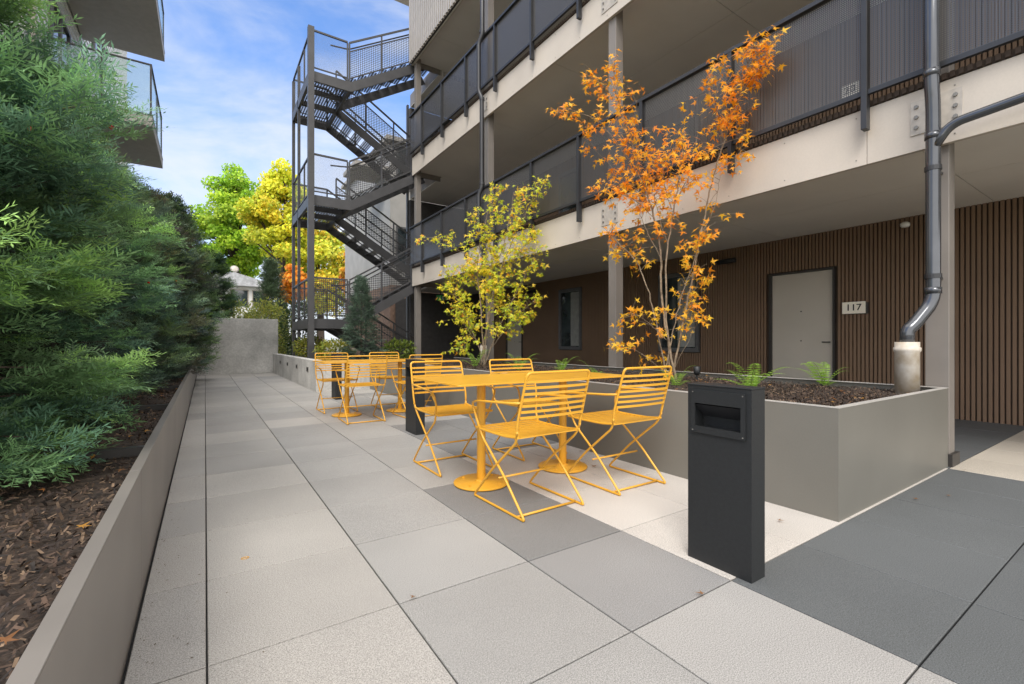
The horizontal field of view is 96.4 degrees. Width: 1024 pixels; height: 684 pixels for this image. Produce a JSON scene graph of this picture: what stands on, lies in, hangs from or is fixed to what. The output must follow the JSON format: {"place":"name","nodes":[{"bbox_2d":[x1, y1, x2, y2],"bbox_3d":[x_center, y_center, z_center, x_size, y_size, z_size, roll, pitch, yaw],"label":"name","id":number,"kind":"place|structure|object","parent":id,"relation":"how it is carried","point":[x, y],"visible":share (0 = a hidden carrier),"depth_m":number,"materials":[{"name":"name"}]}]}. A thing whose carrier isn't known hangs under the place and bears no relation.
{"place":"outdoors","nodes":[
{"label":"outdoors","id":0,"kind":"place"},
{"bbox_2d":[0,0,164,168],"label":"apartment building","id":1,"kind":"structure","parent":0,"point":[131,26],"depth_m":10.94,"materials":[{"name":"white concrete"}]},
{"bbox_2d":[49,0,70,79],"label":"window","id":2,"kind":"structure","parent":1,"relation":"in","point":[65,33],"depth_m":9.80,"materials":[{"name":"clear glass"}]},
{"bbox_2d":[93,43,104,86],"bbox_3d":[-12.107,-9.020,13.434,0.050,2.340,1.540,0,0,-34],"label":"window","id":3,"kind":"structure","parent":1,"relation":"in","point":[95,45],"depth_m":13.26,"materials":[{"name":"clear glass"}]},
{"bbox_2d":[127,0,450,343],"label":"sky","id":4,"kind":"structure","parent":0,"point":[224,80],"materials":[{"name":"blue"}]},
{"bbox_2d":[278,344,342,355],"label":"ground","id":5,"kind":"structure","parent":0,"point":[326,348],"depth_m":74.68,"materials":[{"name":"brown soil"}]},
{"bbox_2d":[197,248,244,317],"bbox_3d":[-9.906,-1.179,15.058,2.288,3.793,2.194,0,0,-34],"label":"evergreen shrub","id":6,"kind":"object","parent":5,"relation":"on","point":[226,285],"visible":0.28,"depth_m":15.12,"materials":[{"name":"green plant"}]},
{"bbox_2d":[189,162,274,277],"bbox_3d":[-22.940,-6.802,37.957,7.047,15.803,6.881,0,0,-34],"label":"broadleaf tree","id":7,"kind":"object","parent":5,"relation":"on","point":[223,224],"visible":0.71,"depth_m":36.89,"materials":[{"name":"green plant"}]},
{"bbox_2d":[194,318,277,374],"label":"concrete wall","id":8,"kind":"structure","parent":5,"relation":"on","point":[251,345],"depth_m":14.62,"materials":[{"name":"grey concrete"}]},
{"bbox_2d":[220,299,265,318],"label":"hedge","id":9,"kind":"object","parent":5,"relation":"on","point":[238,309],"visible":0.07,"depth_m":17.46,"materials":[{"name":"green plant"}]},
{"bbox_2d":[219,272,270,318],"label":"house","id":10,"kind":"structure","parent":5,"relation":"on","point":[247,285],"depth_m":29.25,"materials":[{"name":"white paint"}]},
{"bbox_2d":[230,266,238,271],"bbox_3d":[-17.869,-4.567,29.489,0.500,0.735,0.221,0,0,-34],"label":"satellite dish","id":11,"kind":"object","parent":10,"relation":"attached to","point":[234,268],"visible":0.83,"depth_m":29.43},
{"bbox_2d":[230,289,248,305],"bbox_3d":[-17.359,-2.800,29.176,1.020,1.120,0.049,0,0,-34],"label":"window","id":12,"kind":"structure","parent":10,"relation":"in","point":[244,294],"depth_m":29.29,"materials":[{"name":"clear glass"}]},
{"bbox_2d":[252,290,267,305],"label":"window","id":13,"kind":"structure","parent":10,"relation":"in","point":[253,292],"depth_m":29.67,"materials":[{"name":"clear glass"}]},
{"bbox_2d":[236,296,295,354],"bbox_3d":[-9.337,-0.344,17.487,2.204,2.988,2.168,0,0,-34],"label":"hedge","id":14,"kind":"object","parent":5,"relation":"on","point":[263,313],"visible":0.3,"depth_m":17.31,"materials":[{"name":"green plant"}]},
{"bbox_2d":[233,158,306,327],"bbox_3d":[-17.384,-6.122,34.056,5.500,14.444,5.704,0,0,-13],"label":"broadleaf tree","id":15,"kind":"object","parent":5,"relation":"on","point":[271,230],"visible":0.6,"depth_m":32.72,"materials":[{"name":"yellow plant"}]},
{"bbox_2d":[252,255,291,354],"bbox_3d":[-12.652,-1.587,24.025,3.024,5.912,3.031,0,0,-34],"label":"conifer tree","id":16,"kind":"object","parent":5,"relation":"on","point":[271,279],"visible":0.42,"depth_m":23.70,"materials":[{"name":"green plant"}]},
{"bbox_2d":[279,263,306,321],"bbox_3d":[-12.416,-1.693,25.972,1.780,5.586,2.013,0,0,-34],"label":"broadleaf tree","id":17,"kind":"object","parent":5,"relation":"on","point":[287,275],"visible":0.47,"depth_m":25.57,"materials":[{"name":"orange plant"}]},
{"bbox_2d":[266,219,344,355],"bbox_3d":[-15.194,-4.342,35.679,6.971,10.883,6.793,0,0,-34],"label":"broadleaf tree","id":18,"kind":"object","parent":5,"relation":"on","point":[327,245],"visible":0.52,"depth_m":34.51,"materials":[{"name":"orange plant"}]},
{"bbox_2d":[338,252,344,294],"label":"broadleaf tree","id":19,"kind":"object","parent":5,"relation":"on","point":[342,272],"visible":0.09,"depth_m":23.72,"materials":[{"name":"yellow plant"}]},
{"bbox_2d":[292,24,439,358],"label":"exterior staircase","id":20,"kind":"structure","parent":5,"relation":"on","point":[310,206],"depth_m":13.08,"materials":[{"name":"metal"}]},
{"bbox_2d":[341,134,460,355],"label":"apartment wing","id":21,"kind":"structure","parent":5,"relation":"on","point":[392,209],"depth_m":18.12,"materials":[{"name":"grey paint"}]},
{"bbox_2d":[395,298,405,353],"bbox_3d":[-4.035,-0.600,17.960,1.100,2.200,0.028,0,0,-34],"label":"door","id":22,"kind":"structure","parent":21,"relation":"in","point":[400,307],"depth_m":17.75,"materials":[{"name":"grey metal"}]},
{"bbox_2d":[396,226,405,268],"bbox_3d":[-3.922,-3.650,18.060,1.340,1.660,0.029,0,0,-34],"label":"window","id":23,"kind":"structure","parent":21,"relation":"in","point":[398,230],"depth_m":17.77,"materials":[{"name":"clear glass"}]},
{"bbox_2d":[396,146,409,190],"bbox_3d":[-3.922,-6.750,18.060,1.340,1.660,0.029,0,0,-34],"label":"window","id":24,"kind":"structure","parent":21,"relation":"in","point":[396,146],"depth_m":17.77,"materials":[{"name":"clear glass"}]},
{"bbox_2d":[301,355,446,359],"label":"soil","id":25,"kind":"structure","parent":0,"point":[384,358],"depth_m":13.48,"materials":[{"name":"brown soil"}]},
{"bbox_2d":[277,296,318,354],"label":"shrub","id":26,"kind":"object","parent":25,"relation":"on","point":[288,311],"visible":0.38,"depth_m":15.04,"materials":[{"name":"green plant"}]},
{"bbox_2d":[292,334,328,357],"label":"shrub","id":27,"kind":"object","parent":25,"relation":"on","point":[303,340],"visible":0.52,"depth_m":12.75,"materials":[{"name":"green plant"}]},
{"bbox_2d":[313,338,356,359],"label":"shrub","id":28,"kind":"object","parent":25,"relation":"on","point":[326,343],"visible":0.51,"depth_m":10.89,"materials":[{"name":"green plant"}]},
{"bbox_2d":[333,275,386,359],"bbox_3d":[-3.528,-0.509,10.762,1.304,2.214,1.244,0,0,-1],"label":"conifer tree","id":29,"kind":"object","parent":25,"relation":"on","point":[359,298],"visible":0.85,"depth_m":10.63,"materials":[{"name":"green plant"}]},
{"bbox_2d":[380,337,417,358],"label":"shrub","id":30,"kind":"object","parent":25,"relation":"on","point":[397,343],"visible":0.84,"depth_m":11.53,"materials":[{"name":"green plant"}]},
{"bbox_2d":[121,372,1023,683],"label":"paving","id":31,"kind":"structure","parent":0,"point":[350,540],"depth_m":2.00,"materials":[{"name":"grey concrete"}]},
{"bbox_2d":[6,362,196,683],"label":"planter wall","id":32,"kind":"structure","parent":31,"relation":"on","point":[83,634],"depth_m":1.27,"materials":[{"name":"concrete"}]},
{"bbox_2d":[0,371,186,683],"bbox_3d":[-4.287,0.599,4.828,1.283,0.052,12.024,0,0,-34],"label":"mulch","id":33,"kind":"object","parent":32,"relation":"in","point":[34,569],"visible":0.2,"depth_m":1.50,"materials":[{"name":"brown wood"}]},
{"bbox_2d":[0,0,169,501],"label":"evergreen shrub","id":34,"kind":"object","parent":33,"relation":"on","point":[74,185],"visible":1,"depth_m":1.99,"materials":[{"name":"green plant"}]},
{"bbox_2d":[0,37,189,446],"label":"evergreen shrub","id":35,"kind":"object","parent":33,"relation":"on","point":[144,288],"visible":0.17,"depth_m":3.16,"materials":[{"name":"green plant"}]},
{"bbox_2d":[51,129,198,401],"bbox_3d":[-4.067,-0.672,4.220,1.939,2.751,1.718,0,0,16],"label":"evergreen shrub","id":36,"kind":"object","parent":33,"relation":"on","point":[147,329],"visible":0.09,"depth_m":4.43,"materials":[{"name":"green plant"}]},
{"bbox_2d":[101,169,199,394],"bbox_3d":[-4.992,-0.745,5.594,1.976,2.897,1.912,0,0,-34],"label":"evergreen shrub","id":37,"kind":"object","parent":33,"relation":"on","point":[164,339],"visible":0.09,"depth_m":5.71,"materials":[{"name":"green plant"}]},
{"bbox_2d":[128,183,214,380],"bbox_3d":[-5.830,-0.902,7.017,2.132,3.211,2.162,0,0,-34],"label":"evergreen shrub","id":38,"kind":"object","parent":33,"relation":"on","point":[172,254],"visible":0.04,"depth_m":7.16,"materials":[{"name":"green plant"}]},
{"bbox_2d":[154,195,224,373],"bbox_3d":[-6.641,-0.981,8.418,2.318,3.626,2.189,0,0,-34],"label":"evergreen shrub","id":39,"kind":"object","parent":33,"relation":"on","point":[189,275],"visible":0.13,"depth_m":8.70,"materials":[{"name":"green plant"}]},
{"bbox_2d":[159,191,222,373],"bbox_3d":[-7.660,-1.293,10.099,2.259,4.055,2.194,0,0,-34],"label":"evergreen shrub","id":40,"kind":"object","parent":33,"relation":"on","point":[180,207],"visible":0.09,"depth_m":10.19,"materials":[{"name":"green plant"}]},
{"bbox_2d":[182,211,230,369],"bbox_3d":[-8.466,-1.347,11.719,2.240,4.220,2.232,0,0,-34],"label":"evergreen shrub","id":41,"kind":"object","parent":33,"relation":"on","point":[207,267],"visible":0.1,"depth_m":11.95,"materials":[{"name":"green plant"}]},
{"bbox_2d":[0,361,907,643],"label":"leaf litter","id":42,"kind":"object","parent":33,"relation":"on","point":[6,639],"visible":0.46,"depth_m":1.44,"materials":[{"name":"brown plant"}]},
{"bbox_2d":[138,399,263,681],"bbox_3d":[-3.293,0.997,5.047,0.539,0.001,9.934,0,0,-34],"label":"debris","id":43,"kind":"object","parent":31,"relation":"on","point":[165,565],"visible":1,"depth_m":1.96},
{"bbox_2d":[273,353,369,391],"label":"concrete wall","id":44,"kind":"structure","parent":31,"relation":"on","point":[298,370],"depth_m":9.95,"materials":[{"name":"grey concrete"}]},
{"bbox_2d":[331,354,341,399],"bbox_3d":[-3.097,0.596,8.073,0.120,0.808,0.306,0,0,-34],"label":"bollard","id":45,"kind":"object","parent":31,"relation":"on","point":[335,390],"visible":0.48,"depth_m":7.96,"materials":[{"name":"metal"}]},
{"bbox_2d":[314,353,359,413],"bbox_3d":[-2.573,0.580,6.710,0.563,0.836,0.596,0,0,-34],"label":"cafe chair","id":46,"kind":"object","parent":31,"relation":"on","point":[331,380],"visible":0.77,"depth_m":6.79,"materials":[{"name":"yellow paint"}]},
{"bbox_2d":[313,360,381,416],"bbox_3d":[-2.252,0.627,6.244,0.742,0.738,0.742,0,0,-34],"label":"cafe table","id":47,"kind":"object","parent":31,"relation":"on","point":[346,403],"visible":0.83,"depth_m":6.21,"materials":[{"name":"yellow paint"}]},
{"bbox_2d":[335,355,387,424],"bbox_3d":[-1.909,0.580,5.827,0.563,0.836,0.596,0,0,-32],"label":"cafe chair","id":48,"kind":"object","parent":31,"relation":"on","point":[346,384],"visible":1,"depth_m":5.68,"materials":[{"name":"yellow paint"}]},
{"bbox_2d":[369,352,405,408],"bbox_3d":[-1.908,0.580,7.156,0.563,0.836,0.596,0,0,-33],"label":"cafe chair","id":49,"kind":"object","parent":31,"relation":"on","point":[389,377],"visible":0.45,"depth_m":7.27,"materials":[{"name":"yellow paint"}]},
{"bbox_2d":[376,359,433,411],"bbox_3d":[-1.629,0.627,6.661,0.742,0.738,0.742,0,0,-34],"label":"cafe table","id":50,"kind":"object","parent":31,"relation":"on","point":[399,408],"visible":0.71,"depth_m":6.63,"materials":[{"name":"yellow paint"}]},
{"bbox_2d":[405,359,424,434],"bbox_3d":[-1.076,0.596,5.058,0.120,0.808,0.306,0,0,-34],"label":"bollard","id":51,"kind":"object","parent":31,"relation":"on","point":[413,425],"visible":0.83,"depth_m":4.96,"materials":[{"name":"metal"}]},
{"bbox_2d":[391,354,442,417],"bbox_3d":[-1.293,0.580,6.241,0.563,0.836,0.596,0,0,-37],"label":"cafe chair","id":52,"kind":"object","parent":31,"relation":"on","point":[400,382],"visible":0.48,"depth_m":6.13,"materials":[{"name":"yellow paint"}]},
{"bbox_2d":[410,360,495,476],"bbox_3d":[-0.499,0.580,3.743,0.563,0.836,0.596,0,0,-33],"label":"cafe chair","id":53,"kind":"object","parent":31,"relation":"on","point":[451,410],"visible":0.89,"depth_m":3.80,"materials":[{"name":"yellow paint"}]},
{"bbox_2d":[412,374,552,491],"bbox_3d":[-0.218,0.627,3.237,0.742,0.738,0.742,0,0,-34],"label":"cafe table","id":54,"kind":"object","parent":31,"relation":"on","point":[472,482],"visible":0.88,"depth_m":3.21,"materials":[{"name":"yellow paint"}]},
{"bbox_2d":[489,358,567,460],"bbox_3d":[0.139,0.580,4.194,0.563,0.836,0.596,0,0,-32],"label":"cafe chair","id":55,"kind":"object","parent":31,"relation":"on","point":[525,403],"visible":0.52,"depth_m":4.30,"materials":[{"name":"yellow paint"}]},
{"bbox_2d":[472,369,590,521],"bbox_3d":[0.112,0.580,2.860,0.563,0.836,0.596,0,0,-35],"label":"cafe chair","id":56,"kind":"object","parent":31,"relation":"on","point":[516,431],"visible":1,"depth_m":2.75,"materials":[{"name":"yellow paint"}]},
{"bbox_2d":[500,372,621,473],"bbox_3d":[0.405,0.627,3.654,0.742,0.738,0.742,0,0,-34],"label":"cafe table","id":57,"kind":"object","parent":31,"relation":"on","point":[579,466],"visible":0.82,"depth_m":3.62,"materials":[{"name":"yellow paint"}]},
{"bbox_2d":[565,366,671,495],"bbox_3d":[0.755,0.580,3.291,0.563,0.836,0.596,0,0,-33],"label":"cafe chair","id":58,"kind":"object","parent":31,"relation":"on","point":[616,417],"visible":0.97,"depth_m":3.19,"materials":[{"name":"yellow paint"}]},
{"bbox_2d":[370,357,947,521],"bbox_3d":[0.229,0.687,6.714,2.023,0.646,8.702,0,0,-34],"label":"planter box","id":59,"kind":"object","parent":31,"relation":"on","point":[839,463],"visible":0.45,"depth_m":3.12,"materials":[{"name":"concrete"}]},
{"bbox_2d":[427,359,906,405],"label":"mulch","id":60,"kind":"object","parent":59,"relation":"in","point":[830,399],"visible":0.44,"depth_m":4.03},
{"bbox_2d":[463,349,488,366],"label":"fern","id":61,"kind":"object","parent":60,"relation":"on","point":[472,359],"visible":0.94,"depth_m":7.48,"materials":[{"name":"green plant"}]},
{"bbox_2d":[477,0,486,362],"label":"downpipe","id":62,"kind":"object","parent":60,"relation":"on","point":[479,42],"visible":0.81,"depth_m":9.46,"materials":[{"name":"metal"}]},
{"bbox_2d":[415,175,551,366],"bbox_3d":[-0.499,-1.187,7.967,2.387,3.262,1.022,0,0,5],"label":"maple tree","id":63,"kind":"object","parent":60,"relation":"on","point":[485,270],"visible":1,"depth_m":7.85,"materials":[{"name":"yellow plant"}]},
{"bbox_2d":[505,353,531,369],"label":"fern","id":64,"kind":"object","parent":60,"relation":"on","point":[521,362],"visible":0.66,"depth_m":6.61,"materials":[{"name":"green plant"}]},
{"bbox_2d":[554,356,576,369],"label":"fern","id":65,"kind":"object","parent":60,"relation":"on","point":[561,364],"visible":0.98,"depth_m":6.56,"materials":[{"name":"green plant"}]},
{"bbox_2d":[545,25,791,381],"bbox_3d":[1.587,-1.402,5.050,2.395,3.692,0.974,0,0,13],"label":"maple tree","id":66,"kind":"object","parent":60,"relation":"on","point":[746,81],"visible":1,"depth_m":5.00,"materials":[{"name":"orange plant"}]},
{"bbox_2d":[656,365,692,384],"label":"fern","id":67,"kind":"object","parent":60,"relation":"on","point":[673,382],"visible":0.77,"depth_m":4.28,"materials":[{"name":"green plant"}]},
{"bbox_2d":[693,366,699,379],"bbox_3d":[1.955,0.349,4.842,0.072,0.182,0.072,0,0,-34],"label":"path light","id":68,"kind":"object","parent":60,"relation":"on","point":[696,370],"visible":0.94,"depth_m":4.82,"materials":[{"name":"black metal"}]},
{"bbox_2d":[723,362,790,385],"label":"fern","id":69,"kind":"object","parent":60,"relation":"on","point":[751,382],"visible":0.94,"depth_m":3.96,"materials":[{"name":"green plant"}]},
{"bbox_2d":[800,362,848,385],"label":"fern","id":70,"kind":"object","parent":60,"relation":"on","point":[826,365],"visible":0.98,"depth_m":4.29,"materials":[{"name":"green plant"}]},
{"bbox_2d":[395,0,1023,466],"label":"apartment building","id":71,"kind":"structure","parent":31,"relation":"on","point":[813,238],"depth_m":7.17,"materials":[{"name":"brown wood"}]},
{"bbox_2d":[437,289,443,300],"bbox_3d":[-2.356,-1.552,15.114,0.260,0.365,0.050,0,0,-34],"label":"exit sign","id":72,"kind":"object","parent":71,"relation":"attached to","point":[440,296],"visible":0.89,"depth_m":15.12,"materials":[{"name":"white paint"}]},
{"bbox_2d":[409,0,589,157],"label":"balcony railing","id":73,"kind":"object","parent":71,"relation":"attached to","point":[540,16],"visible":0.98,"depth_m":9.36,"materials":[{"name":"metal"}]},
{"bbox_2d":[506,304,522,360],"bbox_3d":[0.071,-0.080,14.435,0.056,2.160,0.900,0,0,-34],"label":"door","id":74,"kind":"structure","parent":71,"relation":"in","point":[514,348],"depth_m":14.46,"materials":[{"name":"paint"}]},
{"bbox_2d":[506,201,522,231],"bbox_3d":[0.071,-3.240,14.435,0.056,2.160,0.900,0,0,-34],"label":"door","id":75,"kind":"structure","parent":71,"relation":"in","point":[521,201],"depth_m":14.34,"materials":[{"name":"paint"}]},
{"bbox_2d":[558,167,575,212],"bbox_3d":[1.549,-3.770,12.223,0.066,1.620,0.880,0,0,-34],"label":"window","id":76,"kind":"structure","parent":71,"relation":"in","point":[574,206],"depth_m":12.33,"materials":[{"name":"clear glass"}]},
{"bbox_2d":[558,287,581,349],"bbox_3d":[1.549,-0.610,12.223,0.066,1.620,0.880,0,0,-34],"label":"window","id":77,"kind":"structure","parent":71,"relation":"in","point":[569,300],"depth_m":12.23,"materials":[{"name":"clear glass"}]},
{"bbox_2d":[658,271,699,351],"bbox_3d":[3.423,-0.610,9.428,0.066,1.620,0.950,0,0,-34],"label":"window","id":78,"kind":"structure","parent":71,"relation":"in","point":[693,345],"depth_m":9.43,"materials":[{"name":"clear glass"}]},
{"bbox_2d":[658,110,699,177],"bbox_3d":[3.423,-3.770,9.428,0.066,1.620,0.950,0,0,-34],"label":"window","id":79,"kind":"structure","parent":71,"relation":"in","point":[675,169],"depth_m":9.38,"materials":[{"name":"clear glass"}]},
{"bbox_2d":[409,0,1023,271],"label":"balcony railing","id":80,"kind":"object","parent":71,"relation":"attached to","point":[864,94],"visible":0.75,"depth_m":4.67,"materials":[{"name":"metal"}]},
{"bbox_2d":[716,258,735,264],"bbox_3d":[3.977,-1.490,8.469,0.149,0.090,0.340,0,0,-34],"label":"wall light","id":81,"kind":"object","parent":71,"relation":"attached to","point":[726,261],"visible":0.98,"depth_m":8.42,"materials":[{"name":"black metal"}]},
{"bbox_2d":[769,267,835,380],"bbox_3d":[4.724,-0.080,7.496,0.056,2.160,0.990,0,0,-34],"label":"door","id":82,"kind":"structure","parent":71,"relation":"in","point":[802,304],"depth_m":7.49,"materials":[{"name":"paint"}]},
{"bbox_2d":[842,80,858,97],"bbox_3d":[5.093,-3.790,6.894,0.048,0.180,0.220,0,0,-34],"label":"room number sign","id":83,"kind":"object","parent":71,"relation":"attached to","point":[849,89],"visible":0.39,"depth_m":6.87,"materials":[{"name":"white plastic"}]},
{"bbox_2d":[842,301,868,313],"bbox_3d":[5.126,-0.510,6.835,0.059,0.180,0.325,0,0,-34],"label":"room number sign","id":84,"kind":"object","parent":71,"relation":"attached to","point":[860,307],"visible":1,"depth_m":6.81,"materials":[{"name":"white plastic"}]},
{"bbox_2d":[900,222,909,227],"bbox_3d":[5.441,-1.625,6.340,0.110,0.070,0.110,0,0,-34],"label":"security sensor","id":85,"kind":"object","parent":71,"relation":"attached to","point":[904,224],"visible":1,"depth_m":6.31,"materials":[{"name":"white paint"}]},
{"bbox_2d":[893,0,1023,393],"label":"downpipe","id":86,"kind":"object","parent":71,"relation":"attached to","point":[907,349],"visible":1,"depth_m":3.57,"materials":[{"name":"metal"}]},
{"bbox_2d":[687,382,764,583],"bbox_3d":[0.946,0.596,2.043,0.120,0.808,0.306,0,0,-34],"label":"bollard","id":87,"kind":"object","parent":31,"relation":"on","point":[726,478],"visible":1,"depth_m":1.98,"materials":[{"name":"metal"}]}
]}

